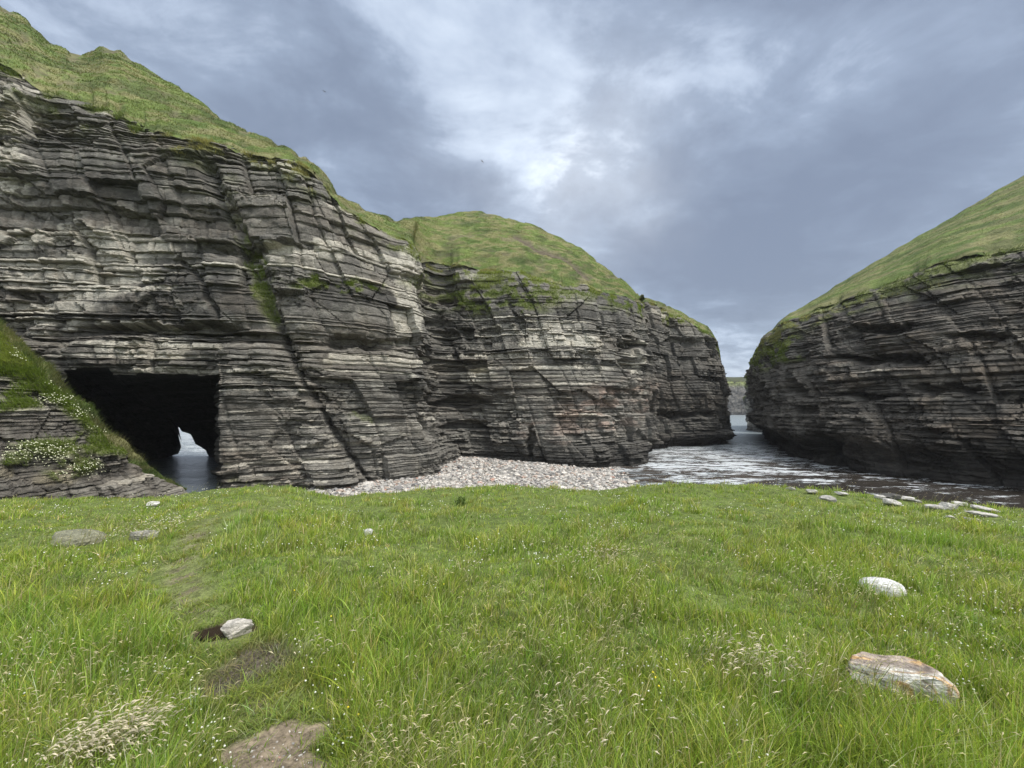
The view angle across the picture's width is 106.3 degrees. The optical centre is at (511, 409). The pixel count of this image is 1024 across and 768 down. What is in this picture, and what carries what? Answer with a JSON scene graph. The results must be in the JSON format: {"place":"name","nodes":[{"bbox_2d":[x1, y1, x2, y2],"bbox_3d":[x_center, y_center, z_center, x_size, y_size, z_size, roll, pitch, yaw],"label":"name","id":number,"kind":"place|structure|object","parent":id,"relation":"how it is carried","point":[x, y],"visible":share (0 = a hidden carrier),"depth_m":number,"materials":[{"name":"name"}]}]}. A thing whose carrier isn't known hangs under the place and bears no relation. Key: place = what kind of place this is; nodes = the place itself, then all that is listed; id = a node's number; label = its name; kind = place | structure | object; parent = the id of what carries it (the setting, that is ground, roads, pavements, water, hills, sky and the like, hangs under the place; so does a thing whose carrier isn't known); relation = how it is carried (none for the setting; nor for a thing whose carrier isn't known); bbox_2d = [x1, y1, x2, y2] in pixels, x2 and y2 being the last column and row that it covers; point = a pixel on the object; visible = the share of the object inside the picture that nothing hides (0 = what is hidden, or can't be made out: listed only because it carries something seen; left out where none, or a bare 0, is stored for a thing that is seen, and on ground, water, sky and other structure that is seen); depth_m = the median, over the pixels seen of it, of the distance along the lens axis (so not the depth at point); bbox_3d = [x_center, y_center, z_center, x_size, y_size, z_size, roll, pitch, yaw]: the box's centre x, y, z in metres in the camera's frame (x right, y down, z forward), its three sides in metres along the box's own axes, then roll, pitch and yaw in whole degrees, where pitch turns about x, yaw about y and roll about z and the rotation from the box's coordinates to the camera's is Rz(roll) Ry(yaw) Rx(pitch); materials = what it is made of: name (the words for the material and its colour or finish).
{"place":"outdoors","nodes":[
{"label":"outdoors","id":0,"kind":"place"},
{"bbox_2d":[0,317,185,489],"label":"bank","id":1,"kind":"structure","parent":0,"point":[125,441],"depth_m":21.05,"materials":[{"name":"green plant"}]},
{"bbox_2d":[0,337,186,499],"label":"bank","id":2,"kind":"structure","parent":0,"point":[121,476],"depth_m":17.83,"materials":[{"name":"grey stone"}]},
{"bbox_2d":[1,347,106,476],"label":"flowers","id":3,"kind":"object","parent":2,"relation":"on","point":[16,355],"visible":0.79,"depth_m":17.56,"materials":[{"name":"white plant"}]},
{"bbox_2d":[0,331,128,479],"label":"grass","id":4,"kind":"structure","parent":2,"relation":"on","point":[10,367],"depth_m":17.97,"materials":[{"name":"green plant"}]},
{"bbox_2d":[0,6,720,359],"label":"hill","id":5,"kind":"structure","parent":0,"point":[528,241],"depth_m":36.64,"materials":[{"name":"green plant"}]},
{"bbox_2d":[0,63,736,489],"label":"cliff","id":6,"kind":"structure","parent":0,"point":[134,307],"depth_m":29.25,"materials":[{"name":"grey stone"}]},
{"bbox_2d":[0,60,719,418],"bbox_3d":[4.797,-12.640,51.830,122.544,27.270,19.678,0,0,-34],"label":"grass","id":7,"kind":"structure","parent":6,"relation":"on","point":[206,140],"depth_m":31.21,"materials":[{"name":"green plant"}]},
{"bbox_2d":[0,459,1023,767],"bbox_3d":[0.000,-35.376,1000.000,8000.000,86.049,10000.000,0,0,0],"label":"ground","id":8,"kind":"structure","parent":0,"point":[278,733],"depth_m":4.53,"materials":[{"name":"green plant"}]},
{"bbox_2d":[49,529,107,547],"bbox_3d":[-6.922,2.065,6.059,0.898,0.305,0.561,0,0,0],"label":"boulder","id":9,"kind":"object","parent":8,"relation":"on","point":[76,533],"visible":0.48,"depth_m":5.95,"materials":[{"name":"stone"}]},
{"bbox_2d":[129,530,158,540],"bbox_3d":[-5.906,2.013,6.135,0.450,0.168,0.216,0,0,0],"label":"boulder","id":10,"kind":"object","parent":8,"relation":"on","point":[134,535],"visible":0.61,"depth_m":6.06,"materials":[{"name":"stone"}]},
{"bbox_2d":[146,501,159,506],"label":"stone","id":11,"kind":"object","parent":8,"relation":"on","point":[155,503],"visible":0.79,"depth_m":10.54,"materials":[{"name":"grey stone"}]},
{"bbox_2d":[198,626,225,639],"bbox_3d":[-2.267,1.733,2.978,0.333,0.001,0.192,0,0,0],"label":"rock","id":12,"kind":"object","parent":8,"relation":"on","point":[214,632],"depth_m":2.97,"materials":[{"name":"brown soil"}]},
{"bbox_2d":[220,618,253,639],"bbox_3d":[-2.101,1.681,2.937,0.219,0.154,0.145,0,0,0],"label":"stone","id":13,"kind":"object","parent":8,"relation":"on","point":[238,627],"visible":0.94,"depth_m":2.91,"materials":[{"name":"grey stone"}]},
{"bbox_2d":[216,659,311,767],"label":"bare soil","id":14,"kind":"object","parent":8,"relation":"on","point":[293,743],"visible":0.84,"depth_m":1.86,"materials":[{"name":"soil"}]},
{"bbox_2d":[364,529,372,534],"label":"stone","id":15,"kind":"object","parent":8,"relation":"on","point":[370,530],"visible":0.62,"depth_m":6.22,"materials":[{"name":"grey stone"}]},
{"bbox_2d":[23,537,862,736],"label":"flowers","id":16,"kind":"object","parent":8,"relation":"on","point":[443,584],"visible":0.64,"depth_m":2.11,"materials":[{"name":"white plant"}]},
{"bbox_2d":[453,493,468,506],"bbox_3d":[-1.128,2.041,8.579,0.500,0.305,0.530,0,0,0],"label":"weed plant","id":17,"kind":"object","parent":8,"relation":"on","point":[460,499],"visible":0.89,"depth_m":8.58,"materials":[{"name":"green plant"}]},
{"bbox_2d":[11,510,914,767],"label":"seed heads","id":18,"kind":"object","parent":8,"relation":"on","point":[105,740],"visible":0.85,"depth_m":1.88,"materials":[{"name":"beige plant"}]},
{"bbox_2d":[306,456,639,496],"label":"pebbles","id":19,"kind":"object","parent":8,"relation":"on","point":[504,477],"visible":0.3,"depth_m":31.27,"materials":[{"name":"gravel"}]},
{"bbox_2d":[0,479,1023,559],"bbox_3d":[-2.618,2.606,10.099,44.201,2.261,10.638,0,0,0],"label":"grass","id":20,"kind":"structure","parent":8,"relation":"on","point":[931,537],"depth_m":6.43,"materials":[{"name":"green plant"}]},
{"bbox_2d":[0,479,1023,767],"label":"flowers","id":21,"kind":"object","parent":8,"relation":"on","point":[548,637],"visible":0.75,"depth_m":3.76,"materials":[{"name":"white plant"}]},
{"bbox_2d":[0,476,1023,767],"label":"seed heads","id":22,"kind":"object","parent":8,"relation":"on","point":[396,738],"visible":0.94,"depth_m":2.33,"materials":[{"name":"plant"}]},
{"bbox_2d":[806,489,816,492],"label":"stone","id":23,"kind":"object","parent":8,"relation":"on","point":[810,490],"visible":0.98,"depth_m":10.86,"materials":[{"name":"grey stone"}]},
{"bbox_2d":[819,495,836,501],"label":"stone","id":24,"kind":"object","parent":8,"relation":"on","point":[828,498],"visible":0.95,"depth_m":9.49,"materials":[{"name":"grey stone"}]},
{"bbox_2d":[834,491,848,494],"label":"stone","id":25,"kind":"object","parent":8,"relation":"on","point":[840,493],"visible":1,"depth_m":10.61,"materials":[{"name":"grey stone"}]},
{"bbox_2d":[874,495,885,499],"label":"stone","id":26,"kind":"object","parent":8,"relation":"on","point":[881,497],"visible":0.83,"depth_m":10.73,"materials":[{"name":"grey stone"}]},
{"bbox_2d":[859,577,906,596],"bbox_3d":[3.809,1.850,3.960,0.397,0.222,0.215,0,0,19],"label":"boulder","id":27,"kind":"object","parent":8,"relation":"on","point":[892,587],"visible":0.48,"depth_m":3.89,"materials":[{"name":"stone"}]},
{"bbox_2d":[878,493,901,499],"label":"stone","id":28,"kind":"object","parent":8,"relation":"on","point":[891,496],"visible":0.79,"depth_m":10.76,"materials":[{"name":"grey stone"}]},
{"bbox_2d":[882,498,901,505],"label":"stone","id":29,"kind":"object","parent":8,"relation":"on","point":[887,501],"visible":0.89,"depth_m":9.83,"materials":[{"name":"grey stone"}]},
{"bbox_2d":[846,651,959,708],"bbox_3d":[2.262,1.604,2.243,0.473,0.280,0.209,0,0,25],"label":"boulder","id":30,"kind":"object","parent":8,"relation":"on","point":[913,667],"visible":0.53,"depth_m":2.20,"materials":[{"name":"stone"}]},
{"bbox_2d":[901,496,914,500],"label":"stone","id":31,"kind":"object","parent":8,"relation":"on","point":[905,497],"visible":0.8,"depth_m":10.70,"materials":[{"name":"grey stone"}]},
{"bbox_2d":[924,504,943,509],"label":"stone","id":32,"kind":"object","parent":8,"relation":"on","point":[933,505],"visible":0.85,"depth_m":8.97,"materials":[{"name":"grey stone"}]},
{"bbox_2d":[938,502,958,509],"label":"stone","id":33,"kind":"object","parent":8,"relation":"on","point":[945,505],"visible":0.74,"depth_m":9.79,"materials":[{"name":"grey stone"}]},
{"bbox_2d":[953,501,967,505],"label":"stone","id":34,"kind":"object","parent":8,"relation":"on","point":[959,503],"visible":0.73,"depth_m":10.69,"materials":[{"name":"grey stone"}]},
{"bbox_2d":[965,511,997,516],"bbox_3d":[10.503,2.336,8.596,0.520,0.115,0.304,0,0,0],"label":"stone","id":35,"kind":"object","parent":8,"relation":"on","point":[983,514],"visible":0.89,"depth_m":8.52,"materials":[{"name":"grey stone"}]},
{"bbox_2d":[970,504,1000,512],"bbox_3d":[12.255,2.582,9.967,0.598,0.182,0.313,0,0,0],"label":"stone","id":36,"kind":"object","parent":8,"relation":"on","point":[979,508],"visible":0.81,"depth_m":9.91,"materials":[{"name":"grey stone"}]},
{"bbox_2d":[0,0,1023,376],"label":"sky","id":37,"kind":"structure","parent":0,"point":[733,163],"materials":[{"name":"grey"}]},
{"bbox_2d":[146,415,1023,509],"bbox_3d":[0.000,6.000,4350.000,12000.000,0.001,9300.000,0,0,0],"label":"water","id":38,"kind":"structure","parent":0,"point":[744,456],"depth_m":36.06,"materials":[{"name":"liquid"}]},
{"bbox_2d":[727,381,745,414],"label":"cliff","id":39,"kind":"structure","parent":0,"point":[735,405],"depth_m":436.62,"materials":[{"name":"grey stone"}]},
{"bbox_2d":[726,377,746,381],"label":"hill","id":40,"kind":"structure","parent":0,"point":[736,379],"depth_m":466.85,"materials":[{"name":"green plant"}]},
{"bbox_2d":[743,385,761,432],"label":"cliff","id":41,"kind":"structure","parent":0,"point":[751,427],"depth_m":112.28,"materials":[{"name":"grey stone"}]},
{"bbox_2d":[744,246,1023,488],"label":"cliff","id":42,"kind":"structure","parent":0,"point":[912,381],"depth_m":35.65,"materials":[{"name":"grey stone"}]},
{"bbox_2d":[745,243,1023,378],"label":"grass","id":43,"kind":"structure","parent":42,"relation":"on","point":[783,349],"depth_m":47.68,"materials":[{"name":"green plant"}]},
{"bbox_2d":[745,175,1023,374],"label":"hill","id":44,"kind":"structure","parent":0,"point":[994,236],"depth_m":43.51,"materials":[{"name":"green plant"}]}
]}

